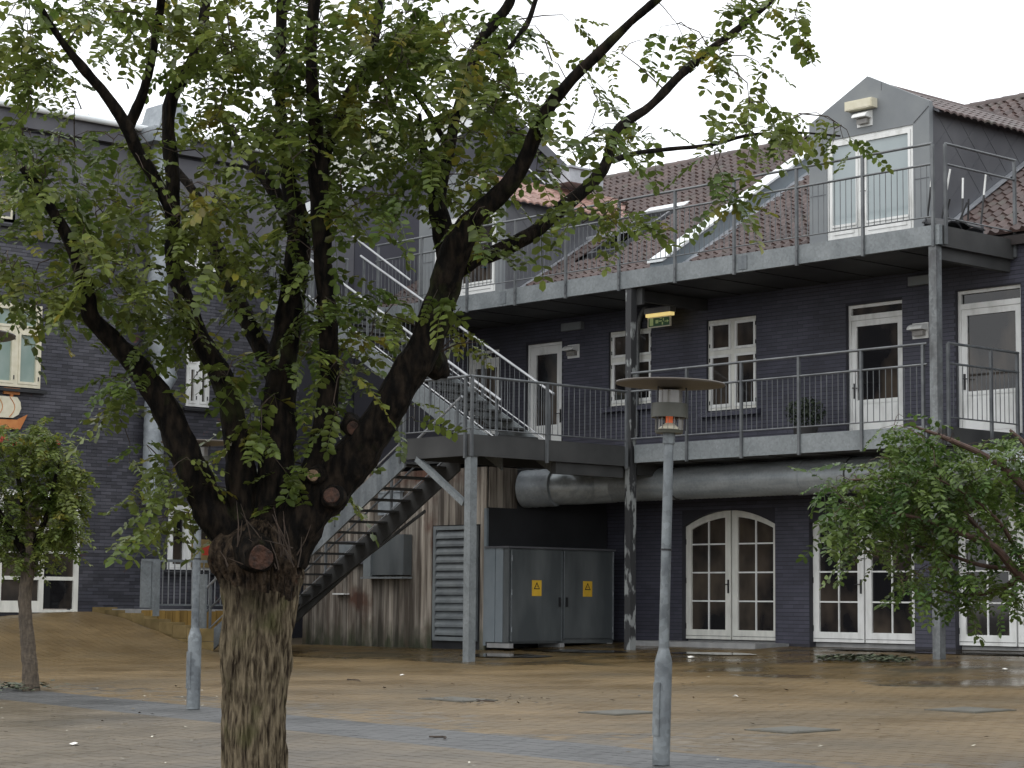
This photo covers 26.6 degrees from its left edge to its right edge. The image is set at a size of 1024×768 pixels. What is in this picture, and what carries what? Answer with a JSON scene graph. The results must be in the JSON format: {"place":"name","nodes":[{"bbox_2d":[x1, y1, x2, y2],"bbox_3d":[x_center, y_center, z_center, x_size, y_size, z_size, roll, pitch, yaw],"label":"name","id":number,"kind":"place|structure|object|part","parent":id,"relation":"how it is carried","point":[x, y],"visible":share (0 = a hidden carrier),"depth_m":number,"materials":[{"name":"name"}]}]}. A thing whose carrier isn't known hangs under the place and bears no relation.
{"place":"outdoors","nodes":[
{"label":"outdoors","id":0,"kind":"place"},
{"bbox_2d":[0,609,1023,767],"bbox_3d":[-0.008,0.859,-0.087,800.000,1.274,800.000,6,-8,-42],"label":"paved ground","id":1,"kind":"structure","parent":0,"point":[124,665],"depth_m":23.55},
{"bbox_2d":[0,330,15,342],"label":"street lamp","id":2,"kind":"object","parent":1,"relation":"on","point":[11,336],"visible":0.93,"depth_m":13.29,"materials":[{"name":"metal"}]},
{"bbox_2d":[0,679,67,690],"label":"weeds","id":3,"kind":"object","parent":1,"relation":"on","point":[15,685],"visible":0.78,"depth_m":27.71,"materials":[{"name":"green plant"}]},
{"bbox_2d":[0,416,99,690],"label":"tree","id":4,"kind":"object","parent":1,"relation":"on","point":[62,503],"visible":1,"depth_m":27.61,"materials":[{"name":"green plant"}]},
{"bbox_2d":[92,607,213,650],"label":"retaining wall","id":5,"kind":"structure","parent":1,"relation":"on","point":[179,631],"depth_m":40.30,"materials":[{"name":"brown stone"}]},
{"bbox_2d":[112,609,222,646],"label":"raised terrace","id":6,"kind":"structure","parent":1,"relation":"on","point":[178,615],"depth_m":41.93,"materials":[{"name":"wood"}]},
{"bbox_2d":[140,559,222,615],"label":"terrace railing","id":7,"kind":"object","parent":6,"relation":"on","point":[150,584],"visible":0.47,"depth_m":41.62,"materials":[{"name":"metal"}]},
{"bbox_2d":[0,99,355,637],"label":"brick building","id":8,"kind":"structure","parent":1,"relation":"on","point":[84,587],"depth_m":42.74,"materials":[{"name":"grey brick"}]},
{"bbox_2d":[0,155,21,228],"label":"window","id":9,"kind":"structure","parent":8,"relation":"in","point":[12,212],"depth_m":41.59,"materials":[{"name":"beige paint"}]},
{"bbox_2d":[0,303,47,393],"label":"window","id":10,"kind":"structure","parent":8,"relation":"in","point":[19,367],"depth_m":41.56,"materials":[{"name":"beige paint"}]},
{"bbox_2d":[0,387,59,444],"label":"ship sign","id":11,"kind":"object","parent":8,"relation":"attached to","point":[10,405],"visible":0.77,"depth_m":41.32,"materials":[{"name":"beige paint"}]},
{"bbox_2d":[0,489,80,611],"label":"shop door","id":12,"kind":"structure","parent":8,"relation":"in","point":[62,593],"depth_m":41.68,"materials":[{"name":"white paint"}]},
{"bbox_2d":[139,103,189,504],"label":"ventilation duct","id":13,"kind":"object","parent":8,"relation":"attached to","point":[152,119],"visible":0.23,"depth_m":43.25,"materials":[{"name":"metal"}]},
{"bbox_2d":[163,505,213,574],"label":"window","id":14,"kind":"structure","parent":8,"relation":"in","point":[180,551],"depth_m":43.77,"materials":[{"name":"white paint"}]},
{"bbox_2d":[182,343,212,412],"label":"window","id":15,"kind":"structure","parent":8,"relation":"in","point":[199,400],"depth_m":44.26,"materials":[{"name":"white paint"}]},
{"bbox_2d":[191,539,209,567],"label":"painted board","id":16,"kind":"object","parent":8,"relation":"attached to","point":[204,556],"visible":0.27,"depth_m":44.06,"materials":[{"name":"brown wood"}]},
{"bbox_2d":[185,211,215,273],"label":"window","id":17,"kind":"structure","parent":8,"relation":"in","point":[187,211],"depth_m":44.47,"materials":[{"name":"white paint"}]},
{"bbox_2d":[161,438,223,708],"bbox_3d":[-3.453,2.067,23.734,0.850,2.950,0.850,6,-8,-42],"label":"street lamp","id":18,"kind":"object","parent":1,"relation":"on","point":[193,672],"visible":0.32,"depth_m":23.61,"materials":[{"name":"metal"}]},
{"bbox_2d":[199,395,462,650],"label":"steel staircase","id":19,"kind":"structure","parent":1,"relation":"on","point":[371,487],"depth_m":38.58,"materials":[{"name":"grey metal"}]},
{"bbox_2d":[305,107,566,412],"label":"gable building","id":20,"kind":"structure","parent":1,"relation":"on","point":[389,251],"depth_m":48.34,"materials":[{"name":"grey paint"}]},
{"bbox_2d":[429,736,446,738],"bbox_3d":[-0.622,3.119,19.143,0.113,0.018,0.320,3,-6,-25],"label":"fallen twig","id":21,"kind":"object","parent":1,"relation":"on","point":[444,737],"visible":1,"depth_m":19.22,"materials":[{"name":"grey wood"}]},
{"bbox_2d":[0,0,893,767],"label":"pollarded tree","id":22,"kind":"object","parent":1,"relation":"on","point":[266,522],"visible":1,"depth_m":9.40,"materials":[{"name":"green plant"}]},
{"bbox_2d":[302,467,606,649],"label":"timber shed","id":23,"kind":"structure","parent":1,"relation":"on","point":[422,607],"depth_m":40.11,"materials":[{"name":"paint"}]},
{"bbox_2d":[332,593,348,594],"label":"ledge","id":24,"kind":"object","parent":23,"relation":"attached to","point":[340,593],"visible":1,"depth_m":41.67,"materials":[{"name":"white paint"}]},
{"bbox_2d":[339,541,362,563],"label":"control box","id":25,"kind":"object","parent":23,"relation":"attached to","point":[343,548],"visible":0.25,"depth_m":41.70,"materials":[{"name":"metal"}]},
{"bbox_2d":[360,534,411,578],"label":"meter box","id":26,"kind":"object","parent":23,"relation":"attached to","point":[392,556],"visible":0.76,"depth_m":40.49,"materials":[{"name":"metal"}]},
{"bbox_2d":[378,491,403,514],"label":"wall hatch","id":27,"kind":"object","parent":23,"relation":"attached to","point":[382,505],"depth_m":40.92,"materials":[{"name":"metal"}]},
{"bbox_2d":[432,525,478,640],"bbox_3d":[-1.034,3.621,39.418,0.080,2.080,1.180,6,-8,-42],"label":"louvred door","id":28,"kind":"structure","parent":23,"relation":"in","point":[448,541],"depth_m":39.52,"materials":[{"name":"paint"}]},
{"bbox_2d":[418,696,497,702],"bbox_3d":[-0.625,3.624,24.900,0.500,0.025,0.900,3,-6,-36],"label":"drain cover","id":29,"kind":"object","parent":1,"relation":"on","point":[461,699],"visible":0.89,"depth_m":24.74,"materials":[{"name":"metal"}]},
{"bbox_2d":[463,456,477,661],"bbox_3d":[-0.683,2.840,35.253,0.169,3.340,0.169,6,-8,-42],"label":"support post","id":30,"kind":"object","parent":1,"relation":"on","point":[469,574],"visible":1,"depth_m":35.20,"materials":[{"name":"metal"}]},
{"bbox_2d":[402,374,628,505],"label":"stair platform","id":31,"kind":"structure","parent":30,"relation":"on","point":[519,452],"depth_m":36.45,"materials":[{"name":"metal"}]},
{"bbox_2d":[308,235,554,471],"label":"steel staircase","id":32,"kind":"structure","parent":31,"relation":"attached to","point":[480,402],"depth_m":39.56,"materials":[{"name":"grey metal"}]},
{"bbox_2d":[1,654,1002,765],"bbox_3d":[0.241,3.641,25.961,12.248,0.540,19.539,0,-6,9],"label":"fallen leaves","id":33,"kind":"object","parent":1,"relation":"on","point":[511,703],"visible":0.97,"depth_m":23.95,"materials":[{"name":"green plant"}]},
{"bbox_2d":[458,653,549,656],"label":"rain puddle","id":34,"kind":"object","parent":1,"relation":"on","point":[500,655],"visible":0.9,"depth_m":36.51,"materials":[{"name":"grey"}]},
{"bbox_2d":[484,546,615,647],"bbox_3d":[0.711,3.873,39.349,2.670,1.795,0.670,6,-8,-42],"label":"electrical cabinet","id":35,"kind":"object","parent":1,"relation":"on","point":[550,597],"visible":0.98,"depth_m":38.90,"materials":[{"name":"metal"}]},
{"bbox_3d":[0.442,3.780,38.699,1.250,1.615,0.059,6,-8,-42],"label":"cabinet door","id":36,"kind":"part","parent":35,"relation":"part of","materials":[{"name":"metal"}]},
{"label":"cabinet door","id":37,"kind":"part","parent":35,"relation":"part of","materials":[{"name":"metal"}]},
{"bbox_2d":[521,649,627,652],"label":"rain puddle","id":38,"kind":"object","parent":1,"relation":"on","point":[584,651],"visible":1,"depth_m":37.39,"materials":[{"name":"grey"}]},
{"bbox_2d":[578,709,652,715],"bbox_3d":[1.117,3.398,22.427,0.620,0.025,0.620,3,-6,-36],"label":"drain cover","id":39,"kind":"object","parent":1,"relation":"on","point":[620,712],"visible":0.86,"depth_m":22.29,"materials":[{"name":"metal"}]},
{"bbox_2d":[624,288,636,649],"bbox_3d":[2.073,1.467,37.905,0.164,6.322,0.164,6,-8,-42],"label":"support post","id":40,"kind":"object","parent":1,"relation":"on","point":[630,501],"visible":1,"depth_m":37.82,"materials":[{"name":"metal"}]},
{"bbox_2d":[615,376,724,765],"bbox_3d":[1.176,1.420,16.589,0.850,2.950,0.850,7,-8,-42],"label":"street lamp","id":41,"kind":"object","parent":1,"relation":"on","point":[669,406],"visible":1,"depth_m":16.55,"materials":[{"name":"metal"}]},
{"bbox_2d":[354,76,1023,650],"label":"brick building","id":42,"kind":"structure","parent":1,"relation":"on","point":[738,574],"depth_m":38.07,"materials":[{"name":"grey brick"}]},
{"bbox_2d":[469,349,498,433],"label":"door","id":43,"kind":"structure","parent":42,"relation":"in","point":[472,369],"depth_m":43.98,"materials":[{"name":"white paint"}]},
{"bbox_2d":[528,341,561,440],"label":"door","id":44,"kind":"structure","parent":42,"relation":"in","point":[544,360],"depth_m":42.72,"materials":[{"name":"white paint"}]},
{"bbox_2d":[562,344,579,358],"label":"wall lamp","id":45,"kind":"object","parent":42,"relation":"attached to","point":[572,351],"visible":1,"depth_m":41.89,"materials":[{"name":"white metal"}]},
{"bbox_2d":[561,321,583,331],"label":"light box","id":46,"kind":"object","parent":42,"relation":"attached to","point":[571,326],"visible":1,"depth_m":41.96,"materials":[{"name":"white plastic"}]},
{"bbox_2d":[599,328,650,412],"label":"window","id":47,"kind":"structure","parent":42,"relation":"in","point":[617,338],"depth_m":41.05,"materials":[{"name":"white paint"}]},
{"bbox_2d":[586,201,688,258],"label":"roof window","id":48,"kind":"structure","parent":42,"relation":"in","point":[592,254],"depth_m":44.60,"materials":[{"name":"metal"}]},
{"bbox_2d":[375,142,1016,340],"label":"steel walkway","id":49,"kind":"structure","parent":42,"relation":"attached to","point":[693,285],"depth_m":36.77,"materials":[{"name":"grey metal"}]},
{"bbox_2d":[644,306,675,328],"bbox_3d":[2.720,-1.223,39.884,0.160,0.360,0.660,6,-8,-42],"label":"exit sign","id":50,"kind":"object","parent":49,"relation":"hanging from","point":[657,317],"visible":0.99,"depth_m":39.82,"materials":[{"name":"plastic"}]},
{"bbox_2d":[922,169,967,228],"bbox_3d":[6.732,-2.861,33.910,0.472,1.085,0.630,6,-8,-42],"label":"garden chair","id":51,"kind":"object","parent":49,"relation":"on","point":[951,223],"visible":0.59,"depth_m":33.85,"materials":[{"name":"black"}]},
{"bbox_2d":[948,175,986,233],"bbox_3d":[7.169,-2.774,34.262,0.503,1.103,0.472,6,-8,-42],"label":"garden chair","id":52,"kind":"object","parent":49,"relation":"on","point":[975,228],"visible":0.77,"depth_m":34.25,"materials":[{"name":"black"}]},
{"bbox_2d":[375,342,1019,475],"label":"steel walkway","id":53,"kind":"structure","parent":42,"relation":"attached to","point":[648,459],"depth_m":35.03,"materials":[{"name":"grey metal"}]},
{"bbox_2d":[515,449,1023,507],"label":"ventilation duct","id":54,"kind":"object","parent":53,"relation":"hanging from","point":[540,488],"visible":0.54,"depth_m":37.32,"materials":[{"name":"metal"}]},
{"bbox_2d":[786,396,825,433],"bbox_3d":[4.954,0.600,36.651,0.738,0.783,0.661,-3,-7,29],"label":"potted shrub","id":55,"kind":"object","parent":53,"relation":"on","point":[808,415],"visible":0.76,"depth_m":36.53,"materials":[{"name":"green plant"}]},
{"bbox_2d":[685,511,731,639],"bbox_3d":[3.534,3.444,39.121,0.119,2.295,1.104,6,-8,-42],"label":"arched door","id":56,"kind":"structure","parent":42,"relation":"in","point":[708,541],"depth_m":39.12,"materials":[{"name":"white paint"}]},
{"bbox_2d":[697,316,760,417],"bbox_3d":[3.941,-0.306,38.951,0.280,1.770,1.430,6,-8,-42],"label":"window","id":57,"kind":"structure","parent":42,"relation":"in","point":[733,339],"depth_m":38.99,"materials":[{"name":"white paint"}]},
{"bbox_2d":[732,510,774,640],"bbox_3d":[4.314,3.367,38.293,0.080,2.295,1.104,6,-8,-42],"label":"arched door","id":58,"kind":"structure","parent":42,"relation":"in","point":[753,536],"depth_m":38.36,"materials":[{"name":"white paint"}]},
{"bbox_2d":[812,512,865,642],"bbox_3d":[5.544,3.239,36.914,0.119,2.295,1.109,6,-8,-42],"label":"arched door","id":59,"kind":"structure","parent":42,"relation":"in","point":[839,614],"depth_m":36.91,"materials":[{"name":"white paint"}]},
{"bbox_2d":[844,97,876,112],"bbox_3d":[5.956,-4.767,37.045,0.166,0.160,0.580,6,-8,-42],"label":"light box","id":60,"kind":"object","parent":42,"relation":"attached to","point":[860,105],"visible":1,"depth_m":36.96,"materials":[{"name":"beige paint"}]},
{"bbox_2d":[851,110,872,127],"bbox_3d":[5.964,-4.532,36.990,0.191,0.260,0.320,6,-8,-42],"label":"wall lamp","id":61,"kind":"object","parent":42,"relation":"attached to","point":[864,119],"visible":1,"depth_m":36.95,"materials":[{"name":"white metal"}]},
{"bbox_2d":[849,300,902,430],"bbox_3d":[6.221,-0.187,36.638,0.295,2.370,1.190,6,-8,-42],"label":"door","id":62,"kind":"structure","parent":42,"relation":"in","point":[879,324],"depth_m":36.63,"materials":[{"name":"white paint"}]},
{"bbox_2d":[865,508,914,643],"bbox_3d":[6.328,3.162,36.082,0.080,2.295,1.109,6,-8,-42],"label":"arched door","id":63,"kind":"structure","parent":42,"relation":"in","point":[884,625],"depth_m":36.14,"materials":[{"name":"white paint"}]},
{"bbox_2d":[907,322,928,338],"bbox_3d":[6.690,-0.887,35.795,0.191,0.260,0.320,6,-8,-42],"label":"wall lamp","id":64,"kind":"object","parent":42,"relation":"attached to","point":[920,330],"visible":1,"depth_m":35.75,"materials":[{"name":"white metal"}]},
{"bbox_2d":[908,275,928,286],"bbox_3d":[6.777,-1.713,35.869,0.106,0.150,0.500,6,-8,-42],"label":"light box","id":65,"kind":"object","parent":42,"relation":"attached to","point":[921,280],"visible":0.64,"depth_m":35.86,"materials":[{"name":"white plastic"}]},
{"bbox_2d":[957,502,1018,646],"bbox_3d":[7.585,3.031,34.674,0.119,2.295,1.104,6,-8,-42],"label":"arched door","id":66,"kind":"structure","parent":42,"relation":"in","point":[989,627],"depth_m":34.59,"materials":[{"name":"white paint"}]},
{"bbox_2d":[958,284,1022,432],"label":"door","id":67,"kind":"structure","parent":42,"relation":"in","point":[987,317],"depth_m":34.95,"materials":[{"name":"white paint"}]},
{"bbox_2d":[1017,502,1023,646],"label":"arched door","id":68,"kind":"structure","parent":42,"relation":"in","point":[1020,627],"depth_m":34.14,"materials":[{"name":"white paint"}]},
{"bbox_2d":[636,640,788,648],"bbox_3d":[3.433,4.630,38.261,0.880,0.160,3.050,6,-8,-42],"label":"doorstep","id":69,"kind":"object","parent":1,"relation":"on","point":[735,645],"depth_m":37.67,"materials":[{"name":"concrete"}]},
{"bbox_2d":[671,652,756,654],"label":"rain puddle","id":70,"kind":"object","parent":1,"relation":"on","point":[721,653],"visible":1,"depth_m":35.62,"materials":[{"name":"grey"}]},
{"bbox_2d":[744,726,840,733],"bbox_3d":[2.565,3.165,19.836,0.620,0.025,0.620,3,-6,-36],"label":"drain cover","id":71,"kind":"object","parent":1,"relation":"on","point":[792,729],"visible":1,"depth_m":19.73,"materials":[{"name":"metal"}]},
{"bbox_2d":[816,653,919,661],"bbox_3d":[5.356,4.146,32.899,0.891,0.120,1.923,6,-8,-42],"label":"ground cover","id":72,"kind":"object","parent":1,"relation":"on","point":[886,658],"visible":1,"depth_m":32.75,"materials":[{"name":"green plant"}]},
{"bbox_2d":[835,648,929,651],"bbox_3d":[6.085,4.333,35.298,0.603,0.027,2.465,6,-8,-42],"label":"doorstep","id":73,"kind":"object","parent":1,"relation":"on","point":[854,649],"visible":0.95,"depth_m":35.44,"materials":[{"name":"grey"}]},
{"bbox_2d":[787,413,1023,646],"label":"tree","id":74,"kind":"object","parent":1,"relation":"on","point":[933,472],"visible":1,"depth_m":15.73,"materials":[{"name":"green plant"}]},
{"bbox_2d":[927,245,945,659],"bbox_3d":[6.481,1.017,33.068,0.164,6.322,0.164,6,-8,-42],"label":"support post","id":75,"kind":"object","parent":1,"relation":"on","point":[936,386],"visible":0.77,"depth_m":33.16,"materials":[{"name":"metal"}]},
{"bbox_2d":[885,649,1023,654],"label":"rain puddle","id":76,"kind":"object","parent":1,"relation":"on","point":[985,652],"visible":0.92,"depth_m":34.14,"materials":[{"name":"grey"}]},
{"bbox_2d":[924,707,1016,713],"bbox_3d":[4.722,3.362,22.361,0.620,0.026,0.700,3,-6,-36],"label":"drain cover","id":77,"kind":"object","parent":1,"relation":"on","point":[975,710],"visible":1,"depth_m":22.25,"materials":[{"name":"metal"}]},
{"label":"support post","id":78,"kind":"object","parent":1,"relation":"on","visible":0},
{"bbox_2d":[268,245,383,327],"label":"stair landing","id":79,"kind":"object","parent":78,"relation":"on","point":[271,271],"visible":0.1,"depth_m":42.93,"materials":[{"name":"metal"}]},
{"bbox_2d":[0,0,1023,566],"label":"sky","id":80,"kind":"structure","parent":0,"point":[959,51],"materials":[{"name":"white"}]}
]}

